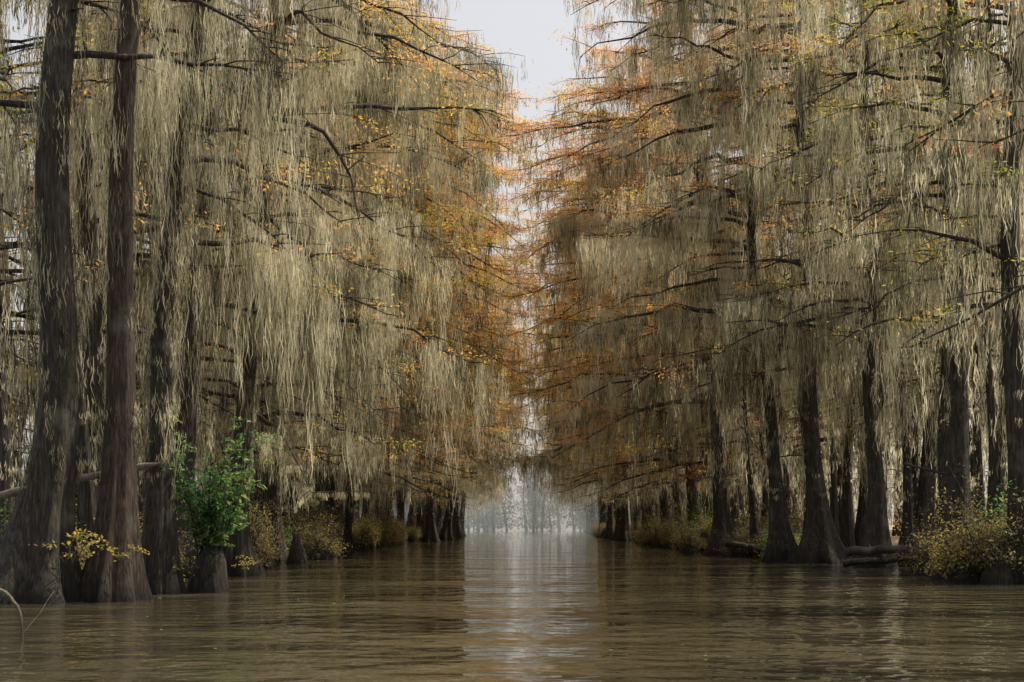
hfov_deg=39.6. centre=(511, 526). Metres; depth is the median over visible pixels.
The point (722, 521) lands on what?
cypress tree
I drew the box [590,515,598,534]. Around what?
waterside shrub
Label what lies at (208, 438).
cypress tree
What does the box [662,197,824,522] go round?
cypress tree
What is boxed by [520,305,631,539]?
cypress tree
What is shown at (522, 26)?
sky
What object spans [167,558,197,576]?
yellow leaf sapling
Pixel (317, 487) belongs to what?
cypress tree
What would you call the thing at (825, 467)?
cypress tree
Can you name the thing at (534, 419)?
cypress tree
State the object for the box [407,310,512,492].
cypress tree
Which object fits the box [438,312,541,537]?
cypress tree
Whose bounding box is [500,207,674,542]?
cypress tree
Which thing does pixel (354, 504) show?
cypress tree
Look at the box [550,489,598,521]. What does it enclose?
cypress tree
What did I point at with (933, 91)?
cypress tree
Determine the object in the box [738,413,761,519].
cypress tree
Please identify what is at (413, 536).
waterside shrub
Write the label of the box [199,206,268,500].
cypress tree
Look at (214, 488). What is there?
waterside shrub
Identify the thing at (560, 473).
cypress tree
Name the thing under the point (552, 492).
cypress tree
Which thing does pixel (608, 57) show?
cypress tree
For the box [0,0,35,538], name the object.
cypress tree
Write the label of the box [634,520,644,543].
waterside shrub
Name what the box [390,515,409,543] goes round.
waterside shrub
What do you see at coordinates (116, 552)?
yellow leaf sapling
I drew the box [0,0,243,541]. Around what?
cypress tree
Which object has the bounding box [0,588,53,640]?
arched root
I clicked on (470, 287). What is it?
cypress tree
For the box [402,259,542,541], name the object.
cypress tree
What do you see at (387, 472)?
cypress tree
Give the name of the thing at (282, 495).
cypress tree
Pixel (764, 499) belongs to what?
cypress tree
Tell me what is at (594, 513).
cypress tree
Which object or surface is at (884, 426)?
cypress tree
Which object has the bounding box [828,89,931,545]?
cypress tree
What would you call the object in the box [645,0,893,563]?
cypress tree
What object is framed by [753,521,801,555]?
waterside shrub
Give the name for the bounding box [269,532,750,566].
cypress knees
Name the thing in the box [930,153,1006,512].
cypress tree
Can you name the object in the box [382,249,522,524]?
cypress tree
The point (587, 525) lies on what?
cypress tree
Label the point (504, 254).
cypress tree
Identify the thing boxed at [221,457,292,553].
waterside shrub
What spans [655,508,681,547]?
waterside shrub
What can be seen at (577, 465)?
cypress tree
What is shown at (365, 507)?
cypress tree
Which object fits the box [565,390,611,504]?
cypress tree
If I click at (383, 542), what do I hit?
waterside shrub
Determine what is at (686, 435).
cypress tree
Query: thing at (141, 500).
forest interior trees
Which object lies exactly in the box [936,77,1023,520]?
cypress tree
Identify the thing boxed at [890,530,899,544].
forest floor
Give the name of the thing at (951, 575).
waterside shrub
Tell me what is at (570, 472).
cypress tree
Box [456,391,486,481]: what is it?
cypress tree
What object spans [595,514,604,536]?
waterside shrub
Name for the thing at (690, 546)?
waterside shrub
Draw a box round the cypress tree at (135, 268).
[71,184,154,386]
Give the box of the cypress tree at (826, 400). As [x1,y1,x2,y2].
[779,0,1022,476]
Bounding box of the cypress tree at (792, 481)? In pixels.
[752,388,795,492]
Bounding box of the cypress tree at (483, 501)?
[458,488,496,514]
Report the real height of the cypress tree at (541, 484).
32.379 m
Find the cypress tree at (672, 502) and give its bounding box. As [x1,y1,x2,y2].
[578,461,686,521]
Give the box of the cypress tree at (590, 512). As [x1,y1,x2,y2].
[564,495,593,532]
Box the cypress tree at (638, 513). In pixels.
[563,471,641,524]
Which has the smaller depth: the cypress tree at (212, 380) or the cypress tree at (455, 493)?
the cypress tree at (212, 380)
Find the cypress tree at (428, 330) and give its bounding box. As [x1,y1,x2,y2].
[222,26,519,542]
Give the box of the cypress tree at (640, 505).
[620,488,642,517]
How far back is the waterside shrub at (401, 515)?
165.86 m
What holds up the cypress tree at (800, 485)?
on the forest floor
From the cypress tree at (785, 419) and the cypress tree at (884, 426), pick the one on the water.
the cypress tree at (785, 419)
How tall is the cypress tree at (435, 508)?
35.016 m
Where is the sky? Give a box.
[0,0,1021,526]
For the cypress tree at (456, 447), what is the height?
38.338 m
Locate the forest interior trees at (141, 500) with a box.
[0,82,362,535]
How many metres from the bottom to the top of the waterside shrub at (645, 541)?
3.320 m
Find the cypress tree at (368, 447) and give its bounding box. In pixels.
[137,0,533,516]
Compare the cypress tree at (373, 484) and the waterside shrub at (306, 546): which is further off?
the cypress tree at (373, 484)
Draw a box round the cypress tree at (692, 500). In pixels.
[477,75,748,533]
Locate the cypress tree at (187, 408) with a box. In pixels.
[134,0,375,577]
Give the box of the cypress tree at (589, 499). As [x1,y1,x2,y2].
[538,446,597,521]
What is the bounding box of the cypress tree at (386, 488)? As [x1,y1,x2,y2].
[342,457,406,511]
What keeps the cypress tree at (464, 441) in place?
on the water
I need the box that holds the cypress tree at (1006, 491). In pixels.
[982,17,1023,513]
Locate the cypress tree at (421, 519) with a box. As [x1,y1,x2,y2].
[409,277,527,539]
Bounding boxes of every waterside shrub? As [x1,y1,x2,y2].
[0,497,13,535]
[75,518,94,569]
[139,490,210,582]
[195,449,265,526]
[214,469,287,574]
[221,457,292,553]
[251,500,304,548]
[254,518,284,568]
[282,479,336,559]
[284,469,340,550]
[286,500,352,559]
[299,484,341,544]
[336,506,343,543]
[342,510,376,549]
[352,505,386,549]
[359,496,379,521]
[372,492,403,546]
[375,505,404,543]
[378,510,401,545]
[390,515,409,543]
[392,509,411,533]
[392,519,404,544]
[405,521,423,541]
[585,510,597,533]
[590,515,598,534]
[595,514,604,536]
[597,519,605,537]
[626,518,644,542]
[629,517,641,536]
[633,524,652,545]
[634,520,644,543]
[638,493,674,547]
[647,490,683,542]
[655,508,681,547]
[662,507,708,553]
[667,506,702,549]
[669,491,709,541]
[674,501,712,538]
[680,515,712,551]
[713,524,760,557]
[732,513,760,538]
[734,468,789,542]
[744,504,802,557]
[749,453,804,542]
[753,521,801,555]
[885,503,942,575]
[905,414,1007,547]
[910,508,1012,582]
[926,463,1023,583]
[964,477,1023,555]
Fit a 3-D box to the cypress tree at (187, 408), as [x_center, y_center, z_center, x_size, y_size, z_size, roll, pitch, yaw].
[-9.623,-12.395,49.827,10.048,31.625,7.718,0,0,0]
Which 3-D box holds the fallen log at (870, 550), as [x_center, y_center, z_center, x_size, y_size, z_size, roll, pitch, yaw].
[15.017,0.594,54.642,4.163,1.300,1.409,0,0,22]
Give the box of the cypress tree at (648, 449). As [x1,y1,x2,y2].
[586,227,729,518]
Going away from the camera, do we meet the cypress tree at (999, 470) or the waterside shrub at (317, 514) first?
the cypress tree at (999, 470)
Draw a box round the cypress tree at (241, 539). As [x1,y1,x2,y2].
[134,0,538,575]
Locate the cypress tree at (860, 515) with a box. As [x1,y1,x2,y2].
[819,213,910,545]
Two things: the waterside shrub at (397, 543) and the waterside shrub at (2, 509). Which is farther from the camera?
the waterside shrub at (397, 543)
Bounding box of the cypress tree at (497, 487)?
[477,404,507,500]
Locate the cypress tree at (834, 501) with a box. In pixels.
[808,104,857,536]
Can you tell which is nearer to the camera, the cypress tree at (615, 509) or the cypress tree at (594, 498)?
the cypress tree at (615, 509)
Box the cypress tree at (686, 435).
[615,76,824,499]
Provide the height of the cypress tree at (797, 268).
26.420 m
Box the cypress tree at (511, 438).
[425,284,541,517]
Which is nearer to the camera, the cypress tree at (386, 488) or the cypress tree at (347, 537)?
the cypress tree at (347, 537)
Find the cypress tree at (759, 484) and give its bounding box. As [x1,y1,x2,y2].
[757,277,764,514]
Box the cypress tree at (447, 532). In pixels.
[439,255,563,539]
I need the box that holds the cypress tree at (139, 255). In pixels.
[2,0,326,468]
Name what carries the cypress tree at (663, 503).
on the water
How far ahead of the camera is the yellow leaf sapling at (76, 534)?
33.37 m
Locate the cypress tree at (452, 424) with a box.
[340,383,467,504]
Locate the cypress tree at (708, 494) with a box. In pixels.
[676,335,741,518]
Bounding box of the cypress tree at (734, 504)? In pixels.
[653,215,756,532]
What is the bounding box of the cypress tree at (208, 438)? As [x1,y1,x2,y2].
[141,308,229,504]
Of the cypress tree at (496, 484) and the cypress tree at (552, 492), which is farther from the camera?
the cypress tree at (552, 492)
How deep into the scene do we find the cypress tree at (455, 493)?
220.89 m
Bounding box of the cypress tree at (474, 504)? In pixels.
[459,493,486,515]
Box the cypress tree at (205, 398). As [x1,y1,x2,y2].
[0,0,295,529]
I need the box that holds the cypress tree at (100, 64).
[73,0,154,392]
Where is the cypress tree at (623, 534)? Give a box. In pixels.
[518,290,635,539]
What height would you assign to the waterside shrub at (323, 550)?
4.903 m
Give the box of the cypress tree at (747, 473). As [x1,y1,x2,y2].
[690,261,785,557]
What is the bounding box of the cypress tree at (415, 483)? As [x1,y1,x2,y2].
[382,144,498,506]
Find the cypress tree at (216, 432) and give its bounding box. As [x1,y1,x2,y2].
[137,155,223,475]
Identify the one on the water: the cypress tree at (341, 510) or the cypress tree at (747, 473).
the cypress tree at (747, 473)
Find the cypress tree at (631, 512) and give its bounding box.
[535,326,637,527]
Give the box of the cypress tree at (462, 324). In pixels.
[294,11,553,528]
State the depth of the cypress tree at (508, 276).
129.55 m
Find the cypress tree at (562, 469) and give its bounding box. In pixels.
[552,298,629,491]
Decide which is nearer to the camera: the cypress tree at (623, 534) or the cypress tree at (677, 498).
the cypress tree at (677, 498)
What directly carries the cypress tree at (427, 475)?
on the water
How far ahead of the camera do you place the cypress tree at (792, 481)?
102.09 m
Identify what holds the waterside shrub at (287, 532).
on the water
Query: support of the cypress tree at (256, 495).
on the water
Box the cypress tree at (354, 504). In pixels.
[337,177,482,537]
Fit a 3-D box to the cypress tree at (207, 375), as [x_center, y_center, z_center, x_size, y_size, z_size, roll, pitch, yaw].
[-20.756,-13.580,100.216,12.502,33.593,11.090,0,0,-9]
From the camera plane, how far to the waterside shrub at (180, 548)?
43.95 m
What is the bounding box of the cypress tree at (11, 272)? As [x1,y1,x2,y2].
[0,0,149,467]
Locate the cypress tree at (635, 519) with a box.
[632,500,637,539]
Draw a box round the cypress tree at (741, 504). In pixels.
[738,276,746,531]
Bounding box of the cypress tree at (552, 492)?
[541,439,594,503]
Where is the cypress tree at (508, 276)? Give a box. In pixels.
[359,128,549,507]
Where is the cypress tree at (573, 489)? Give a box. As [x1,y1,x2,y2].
[549,444,596,505]
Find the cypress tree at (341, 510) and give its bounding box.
[339,486,385,527]
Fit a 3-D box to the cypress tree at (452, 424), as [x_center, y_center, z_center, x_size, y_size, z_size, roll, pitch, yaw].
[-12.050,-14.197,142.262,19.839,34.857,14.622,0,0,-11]
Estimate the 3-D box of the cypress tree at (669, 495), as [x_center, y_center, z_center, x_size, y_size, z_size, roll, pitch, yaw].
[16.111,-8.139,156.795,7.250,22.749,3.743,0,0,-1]
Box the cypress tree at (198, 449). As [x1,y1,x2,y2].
[143,313,207,478]
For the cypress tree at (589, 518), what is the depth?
428.52 m
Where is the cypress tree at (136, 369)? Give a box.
[14,7,206,497]
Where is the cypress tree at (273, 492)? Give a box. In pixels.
[209,0,439,562]
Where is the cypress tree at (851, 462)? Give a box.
[822,144,880,521]
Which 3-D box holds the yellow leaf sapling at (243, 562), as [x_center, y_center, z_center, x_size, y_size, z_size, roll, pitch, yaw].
[-7.776,1.106,41.455,0.922,0.566,1.107,0,0,0]
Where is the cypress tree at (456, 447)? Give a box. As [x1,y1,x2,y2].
[406,272,542,527]
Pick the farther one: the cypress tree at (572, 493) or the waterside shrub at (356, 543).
the cypress tree at (572, 493)
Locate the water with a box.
[0,527,1023,681]
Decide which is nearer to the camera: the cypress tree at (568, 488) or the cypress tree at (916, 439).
the cypress tree at (916, 439)
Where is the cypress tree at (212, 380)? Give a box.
[96,0,327,473]
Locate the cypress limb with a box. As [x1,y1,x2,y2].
[497,366,701,403]
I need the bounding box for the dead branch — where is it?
[904,433,965,475]
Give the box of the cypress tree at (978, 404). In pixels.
[838,0,1023,454]
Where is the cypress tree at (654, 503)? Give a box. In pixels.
[631,475,658,527]
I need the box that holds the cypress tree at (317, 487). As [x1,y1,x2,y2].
[304,262,353,535]
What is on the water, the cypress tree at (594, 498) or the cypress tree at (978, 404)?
the cypress tree at (594, 498)
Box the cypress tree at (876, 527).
[691,0,936,567]
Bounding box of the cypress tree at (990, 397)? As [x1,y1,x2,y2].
[960,0,1023,507]
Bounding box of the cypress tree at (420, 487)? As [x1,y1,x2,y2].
[340,444,452,507]
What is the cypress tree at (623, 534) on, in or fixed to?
on the water
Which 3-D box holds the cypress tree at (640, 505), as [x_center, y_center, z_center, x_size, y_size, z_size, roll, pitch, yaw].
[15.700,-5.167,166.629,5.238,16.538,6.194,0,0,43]
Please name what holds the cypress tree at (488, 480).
on the water
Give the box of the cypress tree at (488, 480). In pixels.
[459,398,519,507]
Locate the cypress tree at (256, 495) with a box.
[196,43,362,517]
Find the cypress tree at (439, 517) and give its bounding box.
[436,395,526,533]
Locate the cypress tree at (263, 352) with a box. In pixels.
[222,97,296,462]
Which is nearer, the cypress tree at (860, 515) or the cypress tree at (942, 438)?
the cypress tree at (942, 438)
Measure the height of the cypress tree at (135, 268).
19.442 m
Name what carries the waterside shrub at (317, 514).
on the water
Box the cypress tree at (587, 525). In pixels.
[541,435,588,531]
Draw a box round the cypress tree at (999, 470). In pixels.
[922,0,1023,533]
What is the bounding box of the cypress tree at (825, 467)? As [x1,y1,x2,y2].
[785,341,830,528]
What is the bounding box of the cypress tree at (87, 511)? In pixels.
[0,0,142,568]
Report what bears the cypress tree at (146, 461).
on the forest floor
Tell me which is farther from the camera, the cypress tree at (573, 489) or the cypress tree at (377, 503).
the cypress tree at (573, 489)
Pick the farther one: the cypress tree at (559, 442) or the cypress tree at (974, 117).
the cypress tree at (559, 442)
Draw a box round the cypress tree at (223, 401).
[174,32,444,518]
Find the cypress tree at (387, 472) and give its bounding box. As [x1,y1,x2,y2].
[209,2,495,521]
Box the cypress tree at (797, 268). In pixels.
[765,194,827,435]
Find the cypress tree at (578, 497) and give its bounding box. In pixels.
[553,446,594,510]
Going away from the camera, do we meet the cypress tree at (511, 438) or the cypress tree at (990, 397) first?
the cypress tree at (990, 397)
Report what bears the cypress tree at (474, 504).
on the water
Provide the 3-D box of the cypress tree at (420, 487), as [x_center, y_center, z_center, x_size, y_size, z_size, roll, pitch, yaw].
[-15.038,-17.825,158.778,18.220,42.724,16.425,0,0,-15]
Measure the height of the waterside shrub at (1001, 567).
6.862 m
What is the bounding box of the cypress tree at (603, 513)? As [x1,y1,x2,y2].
[517,326,606,536]
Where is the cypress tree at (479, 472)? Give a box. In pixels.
[435,396,523,522]
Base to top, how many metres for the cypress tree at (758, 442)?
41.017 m
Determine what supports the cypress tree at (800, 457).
on the forest floor
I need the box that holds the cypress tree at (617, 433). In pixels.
[578,166,710,503]
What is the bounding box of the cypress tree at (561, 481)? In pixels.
[541,433,594,505]
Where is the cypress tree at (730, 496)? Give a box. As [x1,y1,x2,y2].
[704,389,761,509]
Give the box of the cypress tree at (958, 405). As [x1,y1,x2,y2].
[761,0,1011,579]
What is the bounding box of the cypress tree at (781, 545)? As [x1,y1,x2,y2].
[547,0,853,561]
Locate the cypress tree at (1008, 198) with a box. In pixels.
[850,0,1023,583]
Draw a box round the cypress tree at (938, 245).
[868,1,1006,516]
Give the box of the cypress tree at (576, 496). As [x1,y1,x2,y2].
[559,486,597,510]
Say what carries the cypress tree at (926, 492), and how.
on the water
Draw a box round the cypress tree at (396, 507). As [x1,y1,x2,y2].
[385,488,398,511]
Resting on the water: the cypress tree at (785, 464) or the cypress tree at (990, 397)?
the cypress tree at (990, 397)
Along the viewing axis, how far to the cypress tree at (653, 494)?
145.33 m
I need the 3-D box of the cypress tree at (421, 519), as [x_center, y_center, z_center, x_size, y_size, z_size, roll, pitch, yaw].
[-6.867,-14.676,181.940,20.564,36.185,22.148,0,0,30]
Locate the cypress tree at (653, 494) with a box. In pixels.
[642,476,659,509]
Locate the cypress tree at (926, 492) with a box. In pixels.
[734,0,973,549]
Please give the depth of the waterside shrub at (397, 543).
135.51 m
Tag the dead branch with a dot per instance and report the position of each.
(920, 467)
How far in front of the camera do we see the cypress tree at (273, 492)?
70.80 m
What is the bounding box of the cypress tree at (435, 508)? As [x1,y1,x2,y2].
[434,468,508,516]
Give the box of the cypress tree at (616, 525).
[518,296,630,539]
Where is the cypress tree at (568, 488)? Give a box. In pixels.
[555,472,628,501]
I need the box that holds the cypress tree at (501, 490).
[485,482,503,502]
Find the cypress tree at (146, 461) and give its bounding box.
[139,174,212,489]
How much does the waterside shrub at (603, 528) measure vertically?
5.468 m
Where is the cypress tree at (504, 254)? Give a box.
[322,86,555,509]
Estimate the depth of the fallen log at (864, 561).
56.20 m
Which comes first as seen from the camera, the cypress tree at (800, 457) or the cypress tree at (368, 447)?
the cypress tree at (368, 447)
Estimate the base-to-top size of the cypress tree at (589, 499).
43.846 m
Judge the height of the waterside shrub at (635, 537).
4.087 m
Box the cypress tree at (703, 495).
[691,291,705,523]
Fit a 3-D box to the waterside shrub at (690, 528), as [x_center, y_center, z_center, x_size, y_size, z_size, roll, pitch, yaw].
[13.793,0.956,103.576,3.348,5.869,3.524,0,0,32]
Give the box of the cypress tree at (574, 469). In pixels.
[546,220,671,519]
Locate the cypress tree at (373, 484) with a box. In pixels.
[340,471,385,505]
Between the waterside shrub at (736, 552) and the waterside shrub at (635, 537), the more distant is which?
the waterside shrub at (635, 537)
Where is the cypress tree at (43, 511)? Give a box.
[0,0,311,604]
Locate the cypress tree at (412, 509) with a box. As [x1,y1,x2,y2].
[407,353,504,540]
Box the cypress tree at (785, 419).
[762,291,839,512]
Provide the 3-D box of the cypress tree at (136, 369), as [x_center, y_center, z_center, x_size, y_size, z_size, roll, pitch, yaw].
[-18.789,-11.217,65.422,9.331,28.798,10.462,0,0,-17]
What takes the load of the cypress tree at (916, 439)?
on the forest floor
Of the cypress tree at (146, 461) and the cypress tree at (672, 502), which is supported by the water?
the cypress tree at (672, 502)
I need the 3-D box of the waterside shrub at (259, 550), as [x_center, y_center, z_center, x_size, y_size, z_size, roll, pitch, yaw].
[-9.945,0.917,53.052,3.341,6.071,2.703,0,0,-19]
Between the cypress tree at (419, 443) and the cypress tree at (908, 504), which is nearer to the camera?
the cypress tree at (908, 504)
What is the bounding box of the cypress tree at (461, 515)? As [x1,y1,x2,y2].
[459,344,545,535]
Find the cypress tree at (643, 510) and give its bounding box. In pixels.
[568,296,650,542]
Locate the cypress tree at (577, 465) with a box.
[535,260,651,514]
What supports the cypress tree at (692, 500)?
on the water
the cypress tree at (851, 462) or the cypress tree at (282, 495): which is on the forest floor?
the cypress tree at (851, 462)
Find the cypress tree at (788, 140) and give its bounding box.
[766,1,928,555]
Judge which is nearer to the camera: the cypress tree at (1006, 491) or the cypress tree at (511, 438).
the cypress tree at (1006, 491)
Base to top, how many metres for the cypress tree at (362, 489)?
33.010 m
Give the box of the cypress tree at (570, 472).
[531,329,636,505]
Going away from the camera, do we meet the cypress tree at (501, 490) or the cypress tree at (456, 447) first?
the cypress tree at (456, 447)
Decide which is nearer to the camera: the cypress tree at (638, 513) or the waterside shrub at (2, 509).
the waterside shrub at (2, 509)
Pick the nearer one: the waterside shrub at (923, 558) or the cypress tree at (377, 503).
the waterside shrub at (923, 558)
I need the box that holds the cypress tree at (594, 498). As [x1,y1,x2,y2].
[578,486,630,520]
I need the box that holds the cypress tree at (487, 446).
[460,308,527,494]
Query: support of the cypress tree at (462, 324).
on the water
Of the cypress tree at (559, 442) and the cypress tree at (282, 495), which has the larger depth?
the cypress tree at (559, 442)
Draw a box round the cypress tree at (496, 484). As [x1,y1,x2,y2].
[446,467,509,499]
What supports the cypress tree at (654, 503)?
on the water
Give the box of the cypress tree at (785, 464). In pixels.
[758,200,798,529]
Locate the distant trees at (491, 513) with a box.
[360,451,893,530]
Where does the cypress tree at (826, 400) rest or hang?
on the forest floor
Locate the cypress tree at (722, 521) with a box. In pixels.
[488,0,798,555]
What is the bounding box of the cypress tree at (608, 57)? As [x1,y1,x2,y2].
[513,41,793,505]
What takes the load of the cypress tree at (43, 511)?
in the water
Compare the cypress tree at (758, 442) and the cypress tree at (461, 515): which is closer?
the cypress tree at (758, 442)
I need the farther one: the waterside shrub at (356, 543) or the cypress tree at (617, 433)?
the cypress tree at (617, 433)
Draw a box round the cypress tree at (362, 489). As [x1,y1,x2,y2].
[342,379,397,510]
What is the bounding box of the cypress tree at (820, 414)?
[793,227,833,466]
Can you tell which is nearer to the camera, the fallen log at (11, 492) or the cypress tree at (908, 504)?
the fallen log at (11, 492)
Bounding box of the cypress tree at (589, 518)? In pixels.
[532,422,590,531]
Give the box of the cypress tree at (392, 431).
[203,8,480,509]
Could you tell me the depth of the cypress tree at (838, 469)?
88.83 m
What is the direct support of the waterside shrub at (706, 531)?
on the water
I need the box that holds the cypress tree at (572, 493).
[556,447,595,504]
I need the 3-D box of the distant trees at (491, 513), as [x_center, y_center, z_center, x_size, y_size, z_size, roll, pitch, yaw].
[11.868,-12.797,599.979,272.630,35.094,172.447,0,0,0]
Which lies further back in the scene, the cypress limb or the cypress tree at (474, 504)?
the cypress tree at (474, 504)
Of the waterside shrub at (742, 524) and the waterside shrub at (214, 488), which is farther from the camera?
the waterside shrub at (742, 524)
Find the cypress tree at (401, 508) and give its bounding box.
[397,283,517,541]
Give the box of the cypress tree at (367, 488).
[338,428,413,514]
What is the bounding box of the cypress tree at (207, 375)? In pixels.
[140,118,238,486]
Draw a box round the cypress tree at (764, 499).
[715,233,784,528]
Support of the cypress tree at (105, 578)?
in the water
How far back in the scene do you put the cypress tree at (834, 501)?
85.35 m
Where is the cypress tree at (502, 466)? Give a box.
[406,305,529,507]
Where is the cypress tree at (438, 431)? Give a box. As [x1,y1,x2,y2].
[272,154,522,540]
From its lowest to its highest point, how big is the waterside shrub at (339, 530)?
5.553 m
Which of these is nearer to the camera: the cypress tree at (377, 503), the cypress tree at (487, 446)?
the cypress tree at (377, 503)
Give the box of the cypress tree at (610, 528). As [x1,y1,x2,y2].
[517,305,614,538]
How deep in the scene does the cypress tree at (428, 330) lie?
86.28 m
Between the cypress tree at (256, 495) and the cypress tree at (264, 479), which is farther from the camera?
the cypress tree at (256, 495)
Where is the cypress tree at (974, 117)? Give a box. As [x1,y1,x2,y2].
[896,0,1023,422]
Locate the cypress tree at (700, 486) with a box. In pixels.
[552,121,752,525]
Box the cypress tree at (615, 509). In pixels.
[530,366,616,522]
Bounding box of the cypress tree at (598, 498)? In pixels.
[526,369,599,519]
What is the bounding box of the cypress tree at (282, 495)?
[210,104,438,515]
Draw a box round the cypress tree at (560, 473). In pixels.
[550,341,576,495]
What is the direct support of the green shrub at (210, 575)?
in the water
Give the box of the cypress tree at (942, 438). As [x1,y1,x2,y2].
[789,0,999,536]
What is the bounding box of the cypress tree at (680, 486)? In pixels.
[558,219,686,526]
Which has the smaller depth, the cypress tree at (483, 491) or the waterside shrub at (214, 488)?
the waterside shrub at (214, 488)
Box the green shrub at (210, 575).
[141,416,281,592]
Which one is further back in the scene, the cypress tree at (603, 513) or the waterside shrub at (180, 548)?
the cypress tree at (603, 513)
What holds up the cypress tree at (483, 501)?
on the water
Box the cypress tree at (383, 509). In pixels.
[382,465,480,521]
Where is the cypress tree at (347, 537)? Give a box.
[341,298,361,552]
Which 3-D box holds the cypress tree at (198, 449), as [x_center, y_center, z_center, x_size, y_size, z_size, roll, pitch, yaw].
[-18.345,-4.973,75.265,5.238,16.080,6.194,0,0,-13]
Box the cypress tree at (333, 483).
[322,51,573,547]
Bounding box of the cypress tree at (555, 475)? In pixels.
[535,376,612,506]
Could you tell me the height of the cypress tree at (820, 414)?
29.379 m
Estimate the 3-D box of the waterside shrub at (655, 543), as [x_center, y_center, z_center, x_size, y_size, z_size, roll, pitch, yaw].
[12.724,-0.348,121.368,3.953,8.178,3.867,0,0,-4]
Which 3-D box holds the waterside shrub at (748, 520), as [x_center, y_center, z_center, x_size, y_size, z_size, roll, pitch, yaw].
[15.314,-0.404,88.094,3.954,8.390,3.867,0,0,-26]
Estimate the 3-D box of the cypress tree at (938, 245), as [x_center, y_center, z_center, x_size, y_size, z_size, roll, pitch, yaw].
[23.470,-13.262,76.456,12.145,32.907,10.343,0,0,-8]
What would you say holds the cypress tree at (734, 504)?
on the forest floor
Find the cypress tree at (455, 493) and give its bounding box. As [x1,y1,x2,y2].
[415,421,497,521]
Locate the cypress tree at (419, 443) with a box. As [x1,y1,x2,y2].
[300,111,466,498]
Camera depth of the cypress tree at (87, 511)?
43.55 m
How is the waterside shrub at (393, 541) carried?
on the water
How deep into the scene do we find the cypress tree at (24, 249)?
75.67 m
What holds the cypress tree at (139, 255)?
on the water
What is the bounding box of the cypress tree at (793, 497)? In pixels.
[777,376,799,538]
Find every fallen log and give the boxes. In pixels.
[0,463,160,500]
[724,541,765,551]
[843,541,920,567]
[846,529,939,556]
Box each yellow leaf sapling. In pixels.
[28,526,98,564]
[86,534,149,563]
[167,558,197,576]
[231,555,263,573]
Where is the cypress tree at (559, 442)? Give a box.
[527,350,604,499]
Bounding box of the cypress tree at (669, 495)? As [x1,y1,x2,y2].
[668,487,672,521]
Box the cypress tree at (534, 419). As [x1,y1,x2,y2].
[521,349,606,517]
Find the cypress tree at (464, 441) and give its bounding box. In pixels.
[379,293,514,513]
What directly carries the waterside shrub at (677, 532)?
on the water
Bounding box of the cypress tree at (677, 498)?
[546,227,701,531]
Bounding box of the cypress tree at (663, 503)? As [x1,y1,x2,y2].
[492,149,669,525]
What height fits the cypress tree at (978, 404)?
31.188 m
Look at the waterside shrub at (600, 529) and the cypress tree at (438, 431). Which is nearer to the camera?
the cypress tree at (438, 431)
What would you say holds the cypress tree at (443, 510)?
on the water
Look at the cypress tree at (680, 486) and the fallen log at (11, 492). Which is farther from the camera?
the cypress tree at (680, 486)
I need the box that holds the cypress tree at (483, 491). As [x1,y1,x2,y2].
[459,475,493,503]
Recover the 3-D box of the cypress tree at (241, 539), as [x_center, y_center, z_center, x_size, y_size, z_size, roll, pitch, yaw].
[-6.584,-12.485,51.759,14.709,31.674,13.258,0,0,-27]
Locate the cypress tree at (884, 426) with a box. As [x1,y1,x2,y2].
[880,113,935,544]
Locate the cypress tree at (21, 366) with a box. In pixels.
[0,0,181,476]
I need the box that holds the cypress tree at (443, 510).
[441,419,507,527]
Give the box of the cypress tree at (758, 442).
[613,0,861,501]
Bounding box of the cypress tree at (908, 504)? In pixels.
[824,81,939,566]
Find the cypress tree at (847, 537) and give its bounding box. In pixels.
[818,55,884,557]
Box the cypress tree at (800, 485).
[753,410,801,509]
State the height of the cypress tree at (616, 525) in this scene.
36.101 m
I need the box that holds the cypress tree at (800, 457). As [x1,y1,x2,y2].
[786,266,830,535]
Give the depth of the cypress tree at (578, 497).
328.96 m
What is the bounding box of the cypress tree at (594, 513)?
[554,493,595,524]
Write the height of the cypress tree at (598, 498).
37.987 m
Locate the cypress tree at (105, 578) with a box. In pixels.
[23,0,304,602]
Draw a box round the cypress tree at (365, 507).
[361,193,532,523]
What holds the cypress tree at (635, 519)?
on the water
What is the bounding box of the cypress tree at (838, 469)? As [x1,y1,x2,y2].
[623,0,921,533]
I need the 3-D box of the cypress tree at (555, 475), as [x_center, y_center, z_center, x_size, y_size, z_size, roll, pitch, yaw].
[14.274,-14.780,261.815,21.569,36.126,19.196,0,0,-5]
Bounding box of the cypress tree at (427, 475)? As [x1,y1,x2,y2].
[336,294,474,538]
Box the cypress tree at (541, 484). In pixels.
[538,399,598,504]
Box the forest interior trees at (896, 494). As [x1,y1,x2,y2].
[685,96,1001,541]
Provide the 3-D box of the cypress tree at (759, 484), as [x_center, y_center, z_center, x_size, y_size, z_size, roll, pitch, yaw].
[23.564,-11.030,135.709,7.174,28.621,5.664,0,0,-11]
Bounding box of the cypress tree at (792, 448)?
[769,262,840,500]
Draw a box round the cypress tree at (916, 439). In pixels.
[889,110,970,509]
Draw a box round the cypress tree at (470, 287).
[324,65,519,484]
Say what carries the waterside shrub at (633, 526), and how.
on the water
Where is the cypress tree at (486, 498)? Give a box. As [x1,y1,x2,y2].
[466,480,503,507]
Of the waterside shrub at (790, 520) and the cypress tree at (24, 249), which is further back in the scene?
the waterside shrub at (790, 520)
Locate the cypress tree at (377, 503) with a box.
[363,487,381,523]
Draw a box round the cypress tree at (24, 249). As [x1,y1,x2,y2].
[2,53,73,403]
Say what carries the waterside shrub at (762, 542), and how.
on the water
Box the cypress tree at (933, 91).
[876,76,996,438]
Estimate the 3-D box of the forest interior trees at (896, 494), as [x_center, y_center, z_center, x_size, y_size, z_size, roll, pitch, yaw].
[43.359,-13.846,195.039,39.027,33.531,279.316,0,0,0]
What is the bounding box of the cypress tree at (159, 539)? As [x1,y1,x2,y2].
[69,0,388,594]
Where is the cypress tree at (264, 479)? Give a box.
[251,304,313,526]

